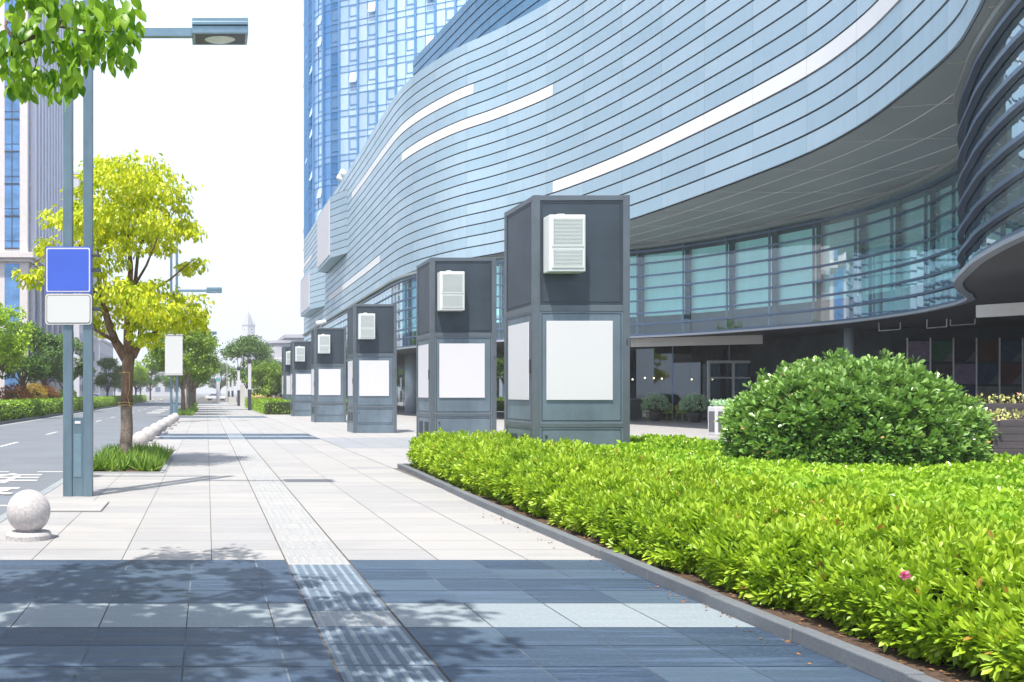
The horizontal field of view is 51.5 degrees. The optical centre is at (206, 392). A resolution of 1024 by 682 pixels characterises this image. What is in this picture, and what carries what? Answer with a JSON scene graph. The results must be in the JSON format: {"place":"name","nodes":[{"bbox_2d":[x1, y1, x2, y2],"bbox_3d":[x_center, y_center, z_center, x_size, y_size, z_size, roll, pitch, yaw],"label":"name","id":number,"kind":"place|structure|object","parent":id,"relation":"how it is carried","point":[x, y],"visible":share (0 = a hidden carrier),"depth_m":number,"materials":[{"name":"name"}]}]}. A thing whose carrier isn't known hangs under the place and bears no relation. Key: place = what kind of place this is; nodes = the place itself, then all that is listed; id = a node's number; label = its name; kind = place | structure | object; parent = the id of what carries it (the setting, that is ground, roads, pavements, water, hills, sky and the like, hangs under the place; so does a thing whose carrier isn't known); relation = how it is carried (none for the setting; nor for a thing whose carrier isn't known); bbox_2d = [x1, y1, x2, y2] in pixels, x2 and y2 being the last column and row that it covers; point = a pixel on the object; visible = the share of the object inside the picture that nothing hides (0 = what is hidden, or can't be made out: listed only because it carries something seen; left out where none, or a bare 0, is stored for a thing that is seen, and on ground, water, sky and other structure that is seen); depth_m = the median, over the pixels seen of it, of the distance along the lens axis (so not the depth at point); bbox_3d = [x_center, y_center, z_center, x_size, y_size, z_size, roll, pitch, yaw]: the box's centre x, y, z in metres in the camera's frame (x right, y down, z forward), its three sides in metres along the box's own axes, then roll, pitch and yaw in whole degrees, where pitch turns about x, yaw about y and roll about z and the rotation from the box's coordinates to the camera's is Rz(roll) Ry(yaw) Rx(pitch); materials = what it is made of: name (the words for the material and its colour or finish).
{"place":"outdoors","nodes":[
{"label":"outdoors","id":0,"kind":"place"},
{"bbox_2d":[0,401,143,421],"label":"median ground","id":1,"kind":"structure","parent":0,"point":[42,415],"depth_m":67.25,"materials":[{"name":"soil"}]},
{"bbox_2d":[0,382,33,399],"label":"domed shrub","id":2,"kind":"object","parent":1,"relation":"on","point":[12,393],"visible":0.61,"depth_m":74.52,"materials":[{"name":"red plant"}]},
{"bbox_2d":[0,302,36,373],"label":"median tree","id":3,"kind":"object","parent":1,"relation":"on","point":[12,347],"visible":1,"depth_m":65.32,"materials":[{"name":"green plant"}]},
{"bbox_2d":[0,320,51,391],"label":"median tree","id":4,"kind":"object","parent":1,"relation":"on","point":[34,366],"visible":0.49,"depth_m":75.26,"materials":[{"name":"green plant"}]},
{"bbox_2d":[18,381,47,398],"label":"domed shrub","id":5,"kind":"object","parent":1,"relation":"on","point":[37,390],"visible":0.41,"depth_m":80.57,"materials":[{"name":"yellow plant"}]},
{"bbox_2d":[34,383,59,397],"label":"domed shrub","id":6,"kind":"object","parent":1,"relation":"on","point":[52,392],"visible":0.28,"depth_m":85.57,"materials":[{"name":"red plant"}]},
{"bbox_2d":[26,332,74,385],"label":"median tree","id":7,"kind":"object","parent":1,"relation":"on","point":[50,341],"visible":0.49,"depth_m":87.33,"materials":[{"name":"green plant"}]},
{"bbox_2d":[36,332,95,388],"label":"median tree","id":8,"kind":"object","parent":1,"relation":"on","point":[78,370],"visible":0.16,"depth_m":91.16,"materials":[{"name":"green plant"}]},
{"bbox_2d":[57,388,76,397],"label":"domed shrub","id":9,"kind":"object","parent":1,"relation":"on","point":[61,394],"visible":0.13,"depth_m":97.66,"materials":[{"name":"green plant"}]},
{"bbox_2d":[0,395,146,420],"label":"clipped hedge","id":10,"kind":"object","parent":1,"relation":"on","point":[21,408],"visible":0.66,"depth_m":70.33,"materials":[{"name":"green plant"}]},
{"bbox_2d":[93,357,121,395],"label":"median tree","id":11,"kind":"object","parent":1,"relation":"on","point":[102,379],"visible":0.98,"depth_m":127.33,"materials":[{"name":"green plant"}]},
{"bbox_2d":[109,365,136,389],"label":"median tree","id":12,"kind":"object","parent":1,"relation":"on","point":[119,385],"visible":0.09,"depth_m":159.49,"materials":[{"name":"green plant"}]},
{"bbox_2d":[133,360,148,394],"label":"median tree","id":13,"kind":"object","parent":1,"relation":"on","point":[141,377],"visible":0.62,"depth_m":171.32,"materials":[{"name":"green plant"}]},
{"bbox_2d":[140,364,164,399],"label":"median tree","id":14,"kind":"object","parent":1,"relation":"on","point":[154,381],"visible":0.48,"depth_m":205.63,"materials":[{"name":"green plant"}]},
{"bbox_2d":[0,395,202,514],"bbox_3d":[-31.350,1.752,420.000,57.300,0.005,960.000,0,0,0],"label":"road","id":15,"kind":"structure","parent":0,"point":[35,449],"depth_m":36.15,"materials":[{"name":"asphalt"}]},
{"bbox_2d":[0,401,147,424],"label":"median kerb","id":16,"kind":"structure","parent":15,"relation":"on","point":[24,419],"depth_m":67.81,"materials":[{"name":"stone"}]},
{"bbox_2d":[0,402,168,505],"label":"lane markings","id":17,"kind":"object","parent":15,"relation":"on","point":[5,481],"visible":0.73,"depth_m":20.30,"materials":[{"name":"paint"}]},
{"bbox_2d":[156,371,178,387],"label":"median tree","id":18,"kind":"object","parent":15,"relation":"on","point":[165,382],"visible":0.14,"depth_m":231.51,"materials":[{"name":"green plant"}]},
{"bbox_2d":[178,409,194,415],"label":"grass","id":19,"kind":"structure","parent":0,"point":[186,412],"depth_m":69.69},
{"bbox_2d":[74,0,303,392],"label":"sky","id":20,"kind":"structure","parent":0,"point":[229,119],"materials":[{"name":"white"}]},
{"bbox_2d":[145,393,245,400],"bbox_3d":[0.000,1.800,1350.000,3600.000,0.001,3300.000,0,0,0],"label":"ground","id":21,"kind":"structure","parent":0,"point":[155,398],"depth_m":471.57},
{"bbox_2d":[0,0,62,398],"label":"fin tower","id":22,"kind":"structure","parent":21,"relation":"on","point":[31,159],"depth_m":110.00,"materials":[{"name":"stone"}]},
{"bbox_2d":[74,171,97,396],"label":"apartment block","id":23,"kind":"structure","parent":21,"relation":"on","point":[78,381],"depth_m":255.00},
{"bbox_2d":[0,398,197,522],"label":"kerb","id":24,"kind":"structure","parent":21,"relation":"on","point":[3,517],"depth_m":16.18,"materials":[{"name":"concrete"}]},
{"bbox_2d":[93,338,112,395],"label":"office block","id":25,"kind":"structure","parent":21,"relation":"on","point":[103,348],"depth_m":264.20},
{"bbox_2d":[113,371,185,395],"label":"distant block","id":26,"kind":"structure","parent":21,"relation":"on","point":[161,389],"depth_m":420.00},
{"bbox_2d":[239,305,257,395],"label":"clock tower","id":27,"kind":"structure","parent":21,"relation":"on","point":[248,326],"depth_m":558.34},
{"bbox_2d":[194,379,208,391],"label":"kerb tree","id":28,"kind":"object","parent":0,"point":[197,385],"visible":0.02,"depth_m":121.17,"materials":[{"name":"green plant"}]},
{"bbox_2d":[278,334,303,340],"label":"corner building","id":29,"kind":"structure","parent":0,"point":[298,337],"depth_m":204.60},
{"bbox_2d":[0,402,600,559],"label":"pale paving","id":30,"kind":"structure","parent":0,"point":[177,515],"depth_m":13.07,"materials":[{"name":"stone"}]},
{"bbox_2d":[5,489,51,541],"bbox_3d":[-1.955,1.331,10.820,0.500,0.538,0.500,0,0,0],"label":"ball bollard","id":31,"kind":"object","parent":30,"relation":"on","point":[28,513],"visible":1,"depth_m":10.65,"materials":[{"name":"stone"}]},
{"bbox_2d":[48,501,108,511],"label":"raised slab","id":32,"kind":"structure","parent":30,"relation":"on","point":[77,506],"depth_m":13.62,"materials":[{"name":"concrete"}]},
{"bbox_2d":[93,463,164,471],"bbox_3d":[-1.685,1.588,22.175,1.470,0.001,4.850,0,0,0],"label":"tree pit","id":33,"kind":"object","parent":30,"relation":"on","point":[128,470],"visible":0.2,"depth_m":19.89,"materials":[{"name":"soil"}]},
{"bbox_2d":[11,149,214,453],"bbox_3d":[-2.134,-1.875,22.220,4.645,7.221,4.420,0,0,0],"label":"kerb tree","id":34,"kind":"object","parent":33,"relation":"on","point":[134,299],"visible":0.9,"depth_m":21.91,"materials":[{"name":"yellow plant"}]},
{"bbox_2d":[93,440,174,471],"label":"grass","id":35,"kind":"structure","parent":33,"relation":"on","point":[146,457],"depth_m":20.51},
{"bbox_2d":[93,456,172,472],"bbox_3d":[-1.675,1.589,22.150,1.650,0.019,5.100,0,0,0],"label":"tree pit edging","id":36,"kind":"object","parent":30,"relation":"on","point":[164,467],"visible":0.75,"depth_m":19.67,"materials":[{"name":"stone"}]},
{"bbox_2d":[132,431,148,446],"bbox_3d":[-1.830,1.331,27.200,0.500,0.538,0.500,0,0,16],"label":"ball bollard","id":37,"kind":"object","parent":30,"relation":"on","point":[141,437],"visible":0.59,"depth_m":27.02,"materials":[{"name":"stone"}]},
{"bbox_2d":[142,427,155,443],"bbox_3d":[-1.830,1.331,30.800,0.500,0.538,0.500,0,0,31],"label":"ball bollard","id":38,"kind":"object","parent":30,"relation":"on","point":[150,432],"visible":0.66,"depth_m":30.64,"materials":[{"name":"stone"}]},
{"bbox_2d":[63,0,247,495],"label":"street lamp","id":39,"kind":"object","parent":30,"relation":"on","point":[77,456],"visible":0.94,"depth_m":15.21,"materials":[{"name":"grey metal"}]},
{"bbox_2d":[45,247,100,292],"bbox_3d":[-2.064,-1.890,15.191,0.858,0.720,0.038,0,0,0],"label":"blue road sign","id":40,"kind":"object","parent":39,"relation":"attached to","point":[68,269],"visible":1,"depth_m":15.17,"materials":[{"name":"metal"}]},
{"bbox_2d":[45,294,100,324],"bbox_3d":[-2.059,-1.286,15.191,0.858,0.475,0.038,0,0,0],"label":"white road sign","id":41,"kind":"object","parent":39,"relation":"attached to","point":[69,309],"visible":1,"depth_m":15.17,"materials":[{"name":"metal"}]},
{"bbox_2d":[157,420,167,433],"bbox_3d":[-1.780,1.331,38.700,0.500,0.538,0.500,0,0,-28],"label":"ball bollard","id":42,"kind":"object","parent":30,"relation":"on","point":[163,424],"visible":0.62,"depth_m":38.54,"materials":[{"name":"stone"}]},
{"bbox_2d":[163,417,172,428],"bbox_3d":[-1.740,1.331,43.300,0.500,0.538,0.500,0,0,-12],"label":"ball bollard","id":43,"kind":"object","parent":30,"relation":"on","point":[168,420],"visible":0.66,"depth_m":43.13,"materials":[{"name":"stone"}]},
{"bbox_2d":[117,241,221,414],"bbox_3d":[-2.080,-3.413,54.000,5.812,10.025,0.570,0,0,0],"label":"street lamp","id":44,"kind":"object","parent":30,"relation":"on","point":[173,406],"visible":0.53,"depth_m":53.91,"materials":[{"name":"metal"}]},
{"bbox_2d":[165,334,182,374],"bbox_3d":[-1.800,-2.065,53.685,1.000,2.230,0.210,0,0,0],"label":"box sign","id":45,"kind":"object","parent":44,"relation":"attached to","point":[173,354],"visible":0.98,"depth_m":53.60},
{"bbox_2d":[168,415,176,425],"bbox_3d":[-1.710,1.331,47.700,0.500,0.538,0.500,0,0,3],"label":"ball bollard","id":46,"kind":"object","parent":30,"relation":"on","point":[173,417],"visible":0.59,"depth_m":47.53,"materials":[{"name":"stone"}]},
{"bbox_2d":[216,373,219,401],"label":"information pylon","id":47,"kind":"object","parent":30,"relation":"on","point":[217,388],"visible":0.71,"depth_m":164.80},
{"bbox_2d":[221,349,227,402],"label":"floodlight mast","id":48,"kind":"object","parent":30,"relation":"on","point":[226,387],"visible":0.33,"depth_m":154.96,"materials":[{"name":"metal"}]},
{"bbox_2d":[231,374,233,396],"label":"light column","id":49,"kind":"structure","parent":30,"relation":"on","point":[232,393],"depth_m":149.85,"materials":[{"name":"metal"}]},
{"bbox_2d":[237,367,239,405],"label":"light column","id":50,"kind":"structure","parent":30,"relation":"on","point":[238,386],"depth_m":117.86,"materials":[{"name":"metal"}]},
{"bbox_2d":[248,359,251,409],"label":"light column","id":51,"kind":"structure","parent":30,"relation":"on","point":[249,383],"depth_m":89.84,"materials":[{"name":"metal"}]},
{"label":"tree pit","id":52,"kind":"structure","parent":30,"relation":"on","visible":0},
{"bbox_2d":[160,303,216,405],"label":"street lamp","id":53,"kind":"object","parent":52,"relation":"on","point":[215,332],"visible":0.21,"depth_m":92.61,"materials":[{"name":"metal"}]},
{"bbox_2d":[158,329,219,408],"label":"kerb tree","id":54,"kind":"object","parent":52,"relation":"on","point":[188,386],"visible":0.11,"depth_m":81.81,"materials":[{"name":"green plant"}]},
{"bbox_2d":[167,350,220,407],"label":"kerb tree","id":55,"kind":"object","parent":52,"relation":"on","point":[213,363],"visible":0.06,"depth_m":90.63,"materials":[{"name":"green plant"}]},
{"bbox_2d":[0,397,708,681],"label":"pavement base","id":56,"kind":"object","parent":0,"point":[201,399],"visible":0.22,"depth_m":10.11,"materials":[{"name":"concrete"}]},
{"bbox_2d":[0,0,146,111],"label":"foreground tree","id":57,"kind":"object","parent":56,"relation":"on","point":[88,42],"visible":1,"depth_m":7.88,"materials":[{"name":"green plant"}]},
{"bbox_2d":[205,393,225,399],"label":"parked car","id":58,"kind":"object","parent":56,"relation":"on","point":[211,396],"visible":0.88,"depth_m":204.30,"materials":[{"name":"paint"}]},
{"bbox_2d":[208,362,236,389],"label":"plaza tree","id":59,"kind":"object","parent":56,"relation":"on","point":[224,367],"visible":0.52,"depth_m":248.95,"materials":[{"name":"green plant"}]},
{"bbox_2d":[246,359,281,387],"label":"plaza tree","id":60,"kind":"object","parent":56,"relation":"on","point":[267,363],"visible":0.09,"depth_m":178.93,"materials":[{"name":"green plant"}]},
{"bbox_2d":[262,340,297,396],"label":"glass corner","id":61,"kind":"object","parent":56,"relation":"on","point":[278,345],"visible":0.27,"depth_m":192.33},
{"bbox_2d":[212,403,447,681],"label":"tactile paving","id":62,"kind":"structure","parent":56,"relation":"on","point":[397,672],"depth_m":7.76,"materials":[{"name":"stone"}]},
{"bbox_2d":[220,419,442,681],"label":"tactile ribs","id":63,"kind":"object","parent":62,"relation":"on","point":[350,678],"visible":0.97,"depth_m":7.77,"materials":[{"name":"stone"}]},
{"bbox_2d":[0,405,883,681],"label":"pale grout","id":64,"kind":"object","parent":56,"relation":"on","point":[184,645],"visible":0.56,"depth_m":6.26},
{"bbox_2d":[397,463,941,681],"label":"bed kerb","id":65,"kind":"structure","parent":56,"relation":"on","point":[877,666],"depth_m":7.14,"materials":[{"name":"stone"}]},
{"bbox_2d":[0,405,754,626],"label":"light blue paving","id":66,"kind":"structure","parent":0,"point":[299,615],"depth_m":7.09,"materials":[{"name":"stone"}]},
{"bbox_2d":[0,416,882,681],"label":"dark paving","id":67,"kind":"structure","parent":0,"point":[244,575],"depth_m":6.48,"materials":[{"name":"stone"}]},
{"bbox_2d":[150,423,162,438],"bbox_3d":[-1.800,1.331,34.600,0.500,0.538,0.500,0,0,-43],"label":"ball bollard","id":68,"kind":"object","parent":67,"relation":"on","point":[157,427],"visible":0.66,"depth_m":34.43,"materials":[{"name":"stone"}]},
{"bbox_2d":[236,402,721,467],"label":"plaza paving","id":69,"kind":"structure","parent":0,"point":[392,457],"depth_m":41.80,"materials":[{"name":"stone"}]},
{"bbox_2d":[228,385,266,404],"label":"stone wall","id":70,"kind":"structure","parent":69,"relation":"on","point":[231,400],"depth_m":128.00,"materials":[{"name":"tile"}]},
{"bbox_2d":[219,334,279,388],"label":"plaza tree","id":71,"kind":"object","parent":69,"relation":"on","point":[245,346],"visible":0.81,"depth_m":130.59,"materials":[{"name":"green plant"}]},
{"bbox_2d":[241,359,281,397],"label":"plaza tree","id":72,"kind":"object","parent":69,"relation":"on","point":[269,370],"visible":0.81,"depth_m":100.37,"materials":[{"name":"green plant"}]},
{"bbox_2d":[259,365,281,396],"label":"plaza tree","id":73,"kind":"object","parent":69,"relation":"on","point":[280,394],"visible":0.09,"depth_m":105.50,"materials":[{"name":"green plant"}]},
{"bbox_2d":[282,346,289,401],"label":"service pillar","id":74,"kind":"structure","parent":69,"relation":"on","point":[286,372],"depth_m":74.99,"materials":[{"name":"metal"}]},
{"bbox_2d":[244,397,346,414],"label":"clipped hedge","id":75,"kind":"object","parent":69,"relation":"on","point":[271,405],"visible":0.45,"depth_m":72.75,"materials":[{"name":"green plant"}]},
{"bbox_2d":[290,341,310,415],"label":"service pillar","id":76,"kind":"structure","parent":69,"relation":"on","point":[300,378],"depth_m":67.10,"materials":[{"name":"metal"}]},
{"bbox_2d":[311,328,345,421],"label":"service pillar","id":77,"kind":"structure","parent":69,"relation":"on","point":[328,374],"depth_m":53.40,"materials":[{"name":"metal"}]},
{"bbox_2d":[316,320,326,327],"bbox_3d":[6.202,-3.758,53.673,0.554,0.457,0.315,0,0,-17],"label":"security camera","id":78,"kind":"object","parent":77,"relation":"on","point":[320,323],"visible":1,"depth_m":53.58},
{"bbox_2d":[347,304,396,432],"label":"service pillar","id":79,"kind":"structure","parent":69,"relation":"on","point":[371,368],"depth_m":39.20,"materials":[{"name":"metal"}]},
{"bbox_2d":[416,257,496,437],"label":"service pillar","id":80,"kind":"structure","parent":69,"relation":"on","point":[456,344],"depth_m":25.70,"materials":[{"name":"metal"}]},
{"bbox_2d":[630,398,641,420],"bbox_3d":[24.240,0.960,56.194,0.950,1.280,0.412,0,0,0],"label":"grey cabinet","id":81,"kind":"object","parent":69,"relation":"on","point":[635,410],"visible":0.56,"depth_m":55.99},
{"bbox_2d":[640,393,671,420],"bbox_3d":[25.358,0.792,55.855,1.650,1.616,1.645,0,0,35],"label":"potted shrub","id":82,"kind":"object","parent":69,"relation":"on","point":[655,404],"visible":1,"depth_m":55.55,"materials":[{"name":"green plant"}]},
{"bbox_2d":[302,0,1023,420],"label":"shopping mall","id":83,"kind":"structure","parent":69,"relation":"on","point":[794,180],"depth_m":44.48,"materials":[{"name":"grey glass"}]},
{"bbox_2d":[300,267,324,317],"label":"billboard","id":84,"kind":"object","parent":83,"relation":"attached to","point":[312,292],"visible":0.94,"depth_m":114.31},
{"bbox_2d":[317,189,347,272],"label":"billboard","id":85,"kind":"object","parent":83,"relation":"attached to","point":[332,239],"visible":1,"depth_m":95.62},
{"bbox_2d":[339,169,346,176],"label":"roof floodlight","id":86,"kind":"object","parent":83,"relation":"attached to","point":[342,172],"visible":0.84,"depth_m":98.71,"materials":[{"name":"metal"}]},
{"bbox_2d":[303,0,467,270],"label":"glass tower","id":87,"kind":"structure","parent":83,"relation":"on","point":[360,56],"depth_m":152.66,"materials":[{"name":"glass"}]},
{"bbox_2d":[349,72,356,81],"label":"open window","id":88,"kind":"structure","parent":87,"relation":"in","point":[353,75],"depth_m":152.15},
{"bbox_2d":[368,2,374,11],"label":"open window","id":89,"kind":"structure","parent":87,"relation":"in","point":[371,6],"depth_m":150.67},
{"bbox_2d":[426,35,433,44],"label":"open window","id":90,"kind":"structure","parent":87,"relation":"in","point":[428,38],"depth_m":146.21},
{"bbox_2d":[707,361,749,420],"bbox_3d":[30.250,-0.125,56.725,2.940,3.450,0.170,0,0,0],"label":"entrance door","id":91,"kind":"structure","parent":83,"relation":"in","point":[725,379],"depth_m":56.72,"materials":[{"name":"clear glass"}]},
{"bbox_2d":[663,405,673,420],"bbox_3d":[26.569,1.149,56.941,0.626,0.908,0.691,0,0,-20],"label":"terrace chair","id":92,"kind":"object","parent":69,"relation":"on","point":[672,406],"visible":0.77,"depth_m":56.91,"materials":[{"name":"green plastic"}]},
{"bbox_2d":[675,405,688,420],"bbox_3d":[27.369,1.149,56.906,0.626,0.908,0.691,0,0,-20],"label":"terrace chair","id":93,"kind":"object","parent":69,"relation":"on","point":[676,407],"visible":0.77,"depth_m":56.81,"materials":[{"name":"green plastic"}]},
{"bbox_2d":[678,393,711,421],"bbox_3d":[26.353,0.780,53.318,1.682,1.640,1.678,0,0,34],"label":"potted shrub","id":94,"kind":"object","parent":69,"relation":"on","point":[695,405],"visible":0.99,"depth_m":53.03,"materials":[{"name":"green plant"}]},
{"bbox_2d":[708,398,732,434],"bbox_3d":[19.717,0.902,37.292,1.351,1.396,0.712,0,0,0],"label":"planter box","id":95,"kind":"object","parent":69,"relation":"on","point":[714,411],"visible":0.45,"depth_m":37.15,"materials":[{"name":"concrete"}]},
{"bbox_2d":[966,393,1023,418],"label":"plank planter","id":96,"kind":"object","parent":69,"relation":"on","point":[1009,407],"visible":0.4,"depth_m":16.90,"materials":[{"name":"yellow plant"}]},
{"bbox_2d":[984,408,1023,455],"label":"plank planter","id":97,"kind":"object","parent":69,"relation":"on","point":[1009,438],"visible":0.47,"depth_m":16.00,"materials":[{"name":"grey wood"}]},
{"bbox_2d":[320,438,726,447],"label":"grey paving","id":98,"kind":"structure","parent":0,"point":[376,442],"depth_m":31.72,"materials":[{"name":"stone"}]},
{"bbox_2d":[410,466,992,681],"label":"bed soil","id":99,"kind":"structure","parent":0,"point":[827,627],"depth_m":6.63,"materials":[{"name":"soil"}]},
{"bbox_2d":[504,195,629,445],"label":"service pillar","id":100,"kind":"structure","parent":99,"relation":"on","point":[567,316],"depth_m":17.60,"materials":[{"name":"metal"}]},
{"bbox_2d":[424,472,972,681],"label":"leaf litter","id":101,"kind":"object","parent":99,"relation":"on","point":[892,650],"visible":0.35,"depth_m":6.91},
{"bbox_2d":[406,427,1023,681],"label":"azalea hedge","id":102,"kind":"object","parent":99,"relation":"on","point":[844,541],"visible":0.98,"depth_m":7.39,"materials":[{"name":"green plant"}]},
{"bbox_2d":[899,571,910,580],"bbox_3d":[3.773,0.989,5.336,0.059,0.058,0.031,0,0,0],"label":"azalea flower","id":103,"kind":"object","parent":102,"relation":"attached to","point":[904,575],"visible":1,"depth_m":5.33,"materials":[{"name":"pink plant"}]},
{"bbox_2d":[554,473,1015,661],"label":"hedge twigs","id":104,"kind":"object","parent":99,"relation":"on","point":[939,592],"visible":0.01,"depth_m":6.88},
{"bbox_2d":[713,347,997,467],"bbox_3d":[9.677,0.639,14.910,3.838,2.645,3.341,0,0,0],"label":"round shrub","id":105,"kind":"object","parent":99,"relation":"on","point":[849,410],"visible":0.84,"depth_m":13.95,"materials":[{"name":"green plant"}]},
{"bbox_2d":[981,420,998,454],"bbox_3d":[12.238,0.817,16.288,1.399,1.270,1.194,0,0,0],"label":"shrub","id":106,"kind":"object","parent":99,"relation":"on","point":[989,449],"visible":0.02,"depth_m":15.93,"materials":[{"name":"green plant"}]},
{"label":"ground cover base","id":107,"kind":"object","parent":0,"visible":0},
{"bbox_2d":[567,433,1023,534],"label":"ground cover","id":108,"kind":"object","parent":107,"relation":"on","point":[978,489],"visible":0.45,"depth_m":11.74,"materials":[{"name":"green plant"}]},
{"label":"tree pit","id":109,"kind":"structure","parent":0,"visible":0},
{"bbox_2d":[139,327,221,410],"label":"kerb tree","id":110,"kind":"object","parent":109,"relation":"on","point":[195,368],"visible":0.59,"depth_m":70.78,"materials":[{"name":"green plant"}]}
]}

